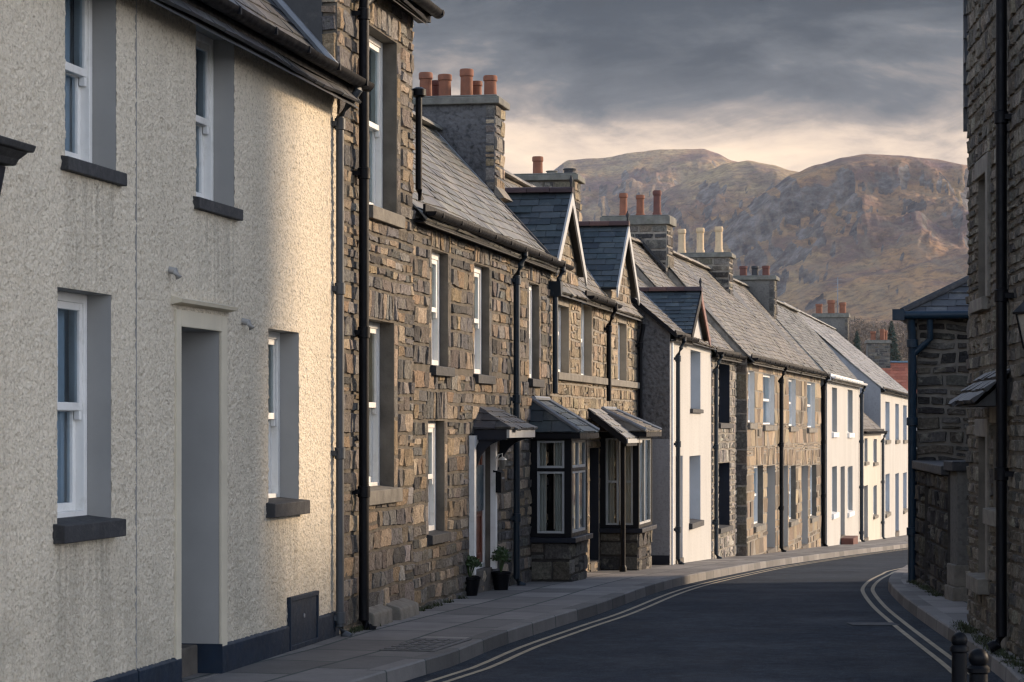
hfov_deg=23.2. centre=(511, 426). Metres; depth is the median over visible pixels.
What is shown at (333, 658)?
pavement
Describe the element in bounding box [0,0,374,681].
rendered house
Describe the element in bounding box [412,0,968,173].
sky
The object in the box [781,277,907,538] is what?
rendered house
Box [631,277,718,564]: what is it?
rendered cottage
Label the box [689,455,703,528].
window
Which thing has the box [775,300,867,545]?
rendered house
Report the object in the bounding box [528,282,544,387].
window
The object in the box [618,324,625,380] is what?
window
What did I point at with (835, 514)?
window
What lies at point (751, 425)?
window
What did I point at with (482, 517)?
door
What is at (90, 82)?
window
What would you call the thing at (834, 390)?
window
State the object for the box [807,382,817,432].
window
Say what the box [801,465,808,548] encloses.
door
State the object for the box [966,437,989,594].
door surround
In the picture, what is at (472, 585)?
potted plant
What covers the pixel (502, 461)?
wall lantern
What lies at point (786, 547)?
door
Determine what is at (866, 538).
door
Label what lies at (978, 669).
bollard
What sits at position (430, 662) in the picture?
kerb
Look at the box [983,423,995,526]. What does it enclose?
window
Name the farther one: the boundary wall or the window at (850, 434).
the window at (850, 434)
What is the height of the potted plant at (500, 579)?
0.481 m
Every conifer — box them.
[852,331,861,350]
[887,321,901,360]
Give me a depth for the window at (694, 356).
42.92 m
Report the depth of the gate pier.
24.88 m
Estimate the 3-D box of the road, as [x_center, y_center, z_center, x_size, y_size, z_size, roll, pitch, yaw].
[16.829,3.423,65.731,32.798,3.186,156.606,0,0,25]
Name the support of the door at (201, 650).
in the rendered house at (172, 452)
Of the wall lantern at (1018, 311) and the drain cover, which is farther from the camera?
the drain cover
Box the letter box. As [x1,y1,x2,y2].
[493,470,504,492]
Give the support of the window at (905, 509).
in the rendered house at (885, 401)
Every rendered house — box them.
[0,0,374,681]
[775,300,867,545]
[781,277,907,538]
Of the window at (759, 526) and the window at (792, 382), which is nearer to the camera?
the window at (759, 526)
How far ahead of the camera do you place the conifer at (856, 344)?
439.62 m
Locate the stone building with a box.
[948,0,1023,660]
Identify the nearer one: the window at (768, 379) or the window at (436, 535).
the window at (436, 535)
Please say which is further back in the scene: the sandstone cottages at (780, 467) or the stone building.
the sandstone cottages at (780, 467)
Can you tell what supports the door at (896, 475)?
in the rendered house at (885, 401)
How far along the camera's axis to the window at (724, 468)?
46.78 m
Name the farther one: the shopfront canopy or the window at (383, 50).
the window at (383, 50)
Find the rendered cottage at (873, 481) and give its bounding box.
[860,413,887,541]
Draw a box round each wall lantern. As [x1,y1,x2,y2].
[496,453,506,468]
[1013,301,1023,349]
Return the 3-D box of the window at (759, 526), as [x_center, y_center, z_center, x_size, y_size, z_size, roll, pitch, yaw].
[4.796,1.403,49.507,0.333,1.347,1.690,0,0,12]
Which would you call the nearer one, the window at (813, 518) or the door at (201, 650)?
the door at (201, 650)
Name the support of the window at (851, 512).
in the rendered house at (844, 460)
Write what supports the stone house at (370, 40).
on the pavement at (333, 658)
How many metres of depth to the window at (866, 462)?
77.16 m
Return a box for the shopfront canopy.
[0,135,35,193]
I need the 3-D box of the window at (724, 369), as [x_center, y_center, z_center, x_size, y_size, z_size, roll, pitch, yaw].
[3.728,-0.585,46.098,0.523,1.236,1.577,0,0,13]
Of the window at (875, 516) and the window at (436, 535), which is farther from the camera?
the window at (875, 516)
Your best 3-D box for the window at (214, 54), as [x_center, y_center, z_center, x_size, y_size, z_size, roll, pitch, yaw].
[-2.186,-2.132,17.272,0.363,1.335,1.032,0,0,10]
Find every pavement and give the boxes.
[182,535,907,681]
[901,570,1023,661]
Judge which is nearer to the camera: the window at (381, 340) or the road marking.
the window at (381, 340)
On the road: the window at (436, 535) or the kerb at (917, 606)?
the kerb at (917, 606)
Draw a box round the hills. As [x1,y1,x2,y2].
[555,149,968,360]
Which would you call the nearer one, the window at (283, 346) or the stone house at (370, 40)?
the window at (283, 346)
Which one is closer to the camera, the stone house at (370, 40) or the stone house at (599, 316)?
the stone house at (370, 40)
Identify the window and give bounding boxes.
[52,287,125,543]
[60,0,126,185]
[193,25,242,220]
[266,328,309,517]
[369,25,404,228]
[369,319,402,505]
[427,421,450,544]
[430,249,454,376]
[473,263,495,384]
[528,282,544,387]
[529,396,599,581]
[558,307,568,372]
[581,304,591,375]
[598,406,661,569]
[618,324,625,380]
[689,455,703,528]
[690,352,703,412]
[718,363,732,427]
[718,462,732,533]
[747,370,757,428]
[753,465,765,532]
[763,373,777,430]
[788,378,798,431]
[789,465,798,526]
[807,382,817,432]
[810,465,818,522]
[832,387,838,436]
[832,466,838,518]
[847,390,854,437]
[847,466,854,516]
[864,438,869,464]
[873,439,878,465]
[873,485,878,518]
[885,401,890,443]
[885,473,890,517]
[895,404,900,443]
[903,405,907,443]
[903,472,907,513]
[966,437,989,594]
[969,176,989,313]
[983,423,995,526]
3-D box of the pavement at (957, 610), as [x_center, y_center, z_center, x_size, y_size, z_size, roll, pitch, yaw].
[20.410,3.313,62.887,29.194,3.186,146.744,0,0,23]
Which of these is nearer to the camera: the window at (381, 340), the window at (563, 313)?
the window at (381, 340)
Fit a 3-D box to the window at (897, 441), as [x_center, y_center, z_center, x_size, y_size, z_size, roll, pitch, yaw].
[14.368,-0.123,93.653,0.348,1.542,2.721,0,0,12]
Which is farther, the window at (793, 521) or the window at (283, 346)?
the window at (793, 521)
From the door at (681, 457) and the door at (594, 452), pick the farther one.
the door at (681, 457)
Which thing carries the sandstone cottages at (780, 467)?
on the ground
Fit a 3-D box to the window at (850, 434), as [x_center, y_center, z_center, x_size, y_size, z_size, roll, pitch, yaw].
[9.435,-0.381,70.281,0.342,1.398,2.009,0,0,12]
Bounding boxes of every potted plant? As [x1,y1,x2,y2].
[465,555,481,595]
[490,546,511,589]
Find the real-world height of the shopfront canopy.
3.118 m
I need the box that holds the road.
[404,548,1004,681]
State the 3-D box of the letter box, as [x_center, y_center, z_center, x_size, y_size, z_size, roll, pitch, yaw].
[-0.141,0.600,27.225,0.096,0.248,0.230,0,0,10]
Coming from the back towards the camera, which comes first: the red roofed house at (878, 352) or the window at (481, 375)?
the red roofed house at (878, 352)
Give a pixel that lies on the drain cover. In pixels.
(425, 645)
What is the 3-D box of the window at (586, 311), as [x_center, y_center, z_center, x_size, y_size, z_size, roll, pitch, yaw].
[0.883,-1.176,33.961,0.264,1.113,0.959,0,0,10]
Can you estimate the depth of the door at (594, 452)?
35.06 m
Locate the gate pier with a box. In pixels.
[943,461,968,600]
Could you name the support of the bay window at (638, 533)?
in the stone house at (599, 316)
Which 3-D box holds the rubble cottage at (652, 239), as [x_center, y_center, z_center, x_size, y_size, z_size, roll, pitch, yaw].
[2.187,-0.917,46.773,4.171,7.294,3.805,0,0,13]
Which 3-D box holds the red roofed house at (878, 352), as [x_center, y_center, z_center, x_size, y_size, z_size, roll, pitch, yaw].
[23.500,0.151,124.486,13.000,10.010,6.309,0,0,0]
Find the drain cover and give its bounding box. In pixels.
[379,638,471,651]
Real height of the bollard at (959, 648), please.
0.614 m
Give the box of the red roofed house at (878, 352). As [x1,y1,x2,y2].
[864,329,916,448]
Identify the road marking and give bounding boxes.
[846,622,898,624]
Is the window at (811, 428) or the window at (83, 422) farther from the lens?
the window at (811, 428)
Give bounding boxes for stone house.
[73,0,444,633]
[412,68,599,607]
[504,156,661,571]
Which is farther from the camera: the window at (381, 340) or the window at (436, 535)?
the window at (436, 535)
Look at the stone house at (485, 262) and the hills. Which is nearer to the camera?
the stone house at (485, 262)
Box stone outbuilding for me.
[892,275,968,580]
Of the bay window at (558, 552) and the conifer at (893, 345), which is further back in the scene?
the conifer at (893, 345)
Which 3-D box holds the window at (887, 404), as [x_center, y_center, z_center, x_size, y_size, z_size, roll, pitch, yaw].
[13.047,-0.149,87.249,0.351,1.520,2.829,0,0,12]
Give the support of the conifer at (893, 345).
on the hills
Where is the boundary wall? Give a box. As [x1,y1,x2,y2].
[912,460,949,596]
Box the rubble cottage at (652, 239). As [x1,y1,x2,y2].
[600,190,747,558]
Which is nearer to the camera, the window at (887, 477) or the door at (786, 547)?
the door at (786, 547)
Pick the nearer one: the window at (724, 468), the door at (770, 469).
the window at (724, 468)
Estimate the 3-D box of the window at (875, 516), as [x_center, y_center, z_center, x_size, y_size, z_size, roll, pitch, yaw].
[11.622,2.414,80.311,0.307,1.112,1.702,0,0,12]
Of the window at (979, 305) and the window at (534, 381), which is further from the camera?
the window at (534, 381)
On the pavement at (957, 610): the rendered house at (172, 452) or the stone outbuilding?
the stone outbuilding
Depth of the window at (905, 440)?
101.03 m
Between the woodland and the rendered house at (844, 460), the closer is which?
the rendered house at (844, 460)
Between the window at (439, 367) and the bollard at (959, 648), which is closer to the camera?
the bollard at (959, 648)
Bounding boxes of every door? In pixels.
[181,327,222,677]
[472,446,491,592]
[590,448,599,571]
[676,456,683,563]
[767,465,775,552]
[781,465,788,551]
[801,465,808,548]
[841,466,845,537]
[864,485,868,540]
[895,473,898,536]
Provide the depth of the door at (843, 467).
68.33 m
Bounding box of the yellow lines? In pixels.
[426,548,968,681]
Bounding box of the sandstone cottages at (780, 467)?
[668,226,829,555]
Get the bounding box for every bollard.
[950,632,968,681]
[967,648,989,681]
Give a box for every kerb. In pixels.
[328,543,907,681]
[888,565,1023,681]
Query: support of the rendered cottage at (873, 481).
on the pavement at (333, 658)
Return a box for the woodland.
[849,316,916,360]
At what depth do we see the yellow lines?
22.60 m
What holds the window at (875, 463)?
in the rendered cottage at (873, 481)

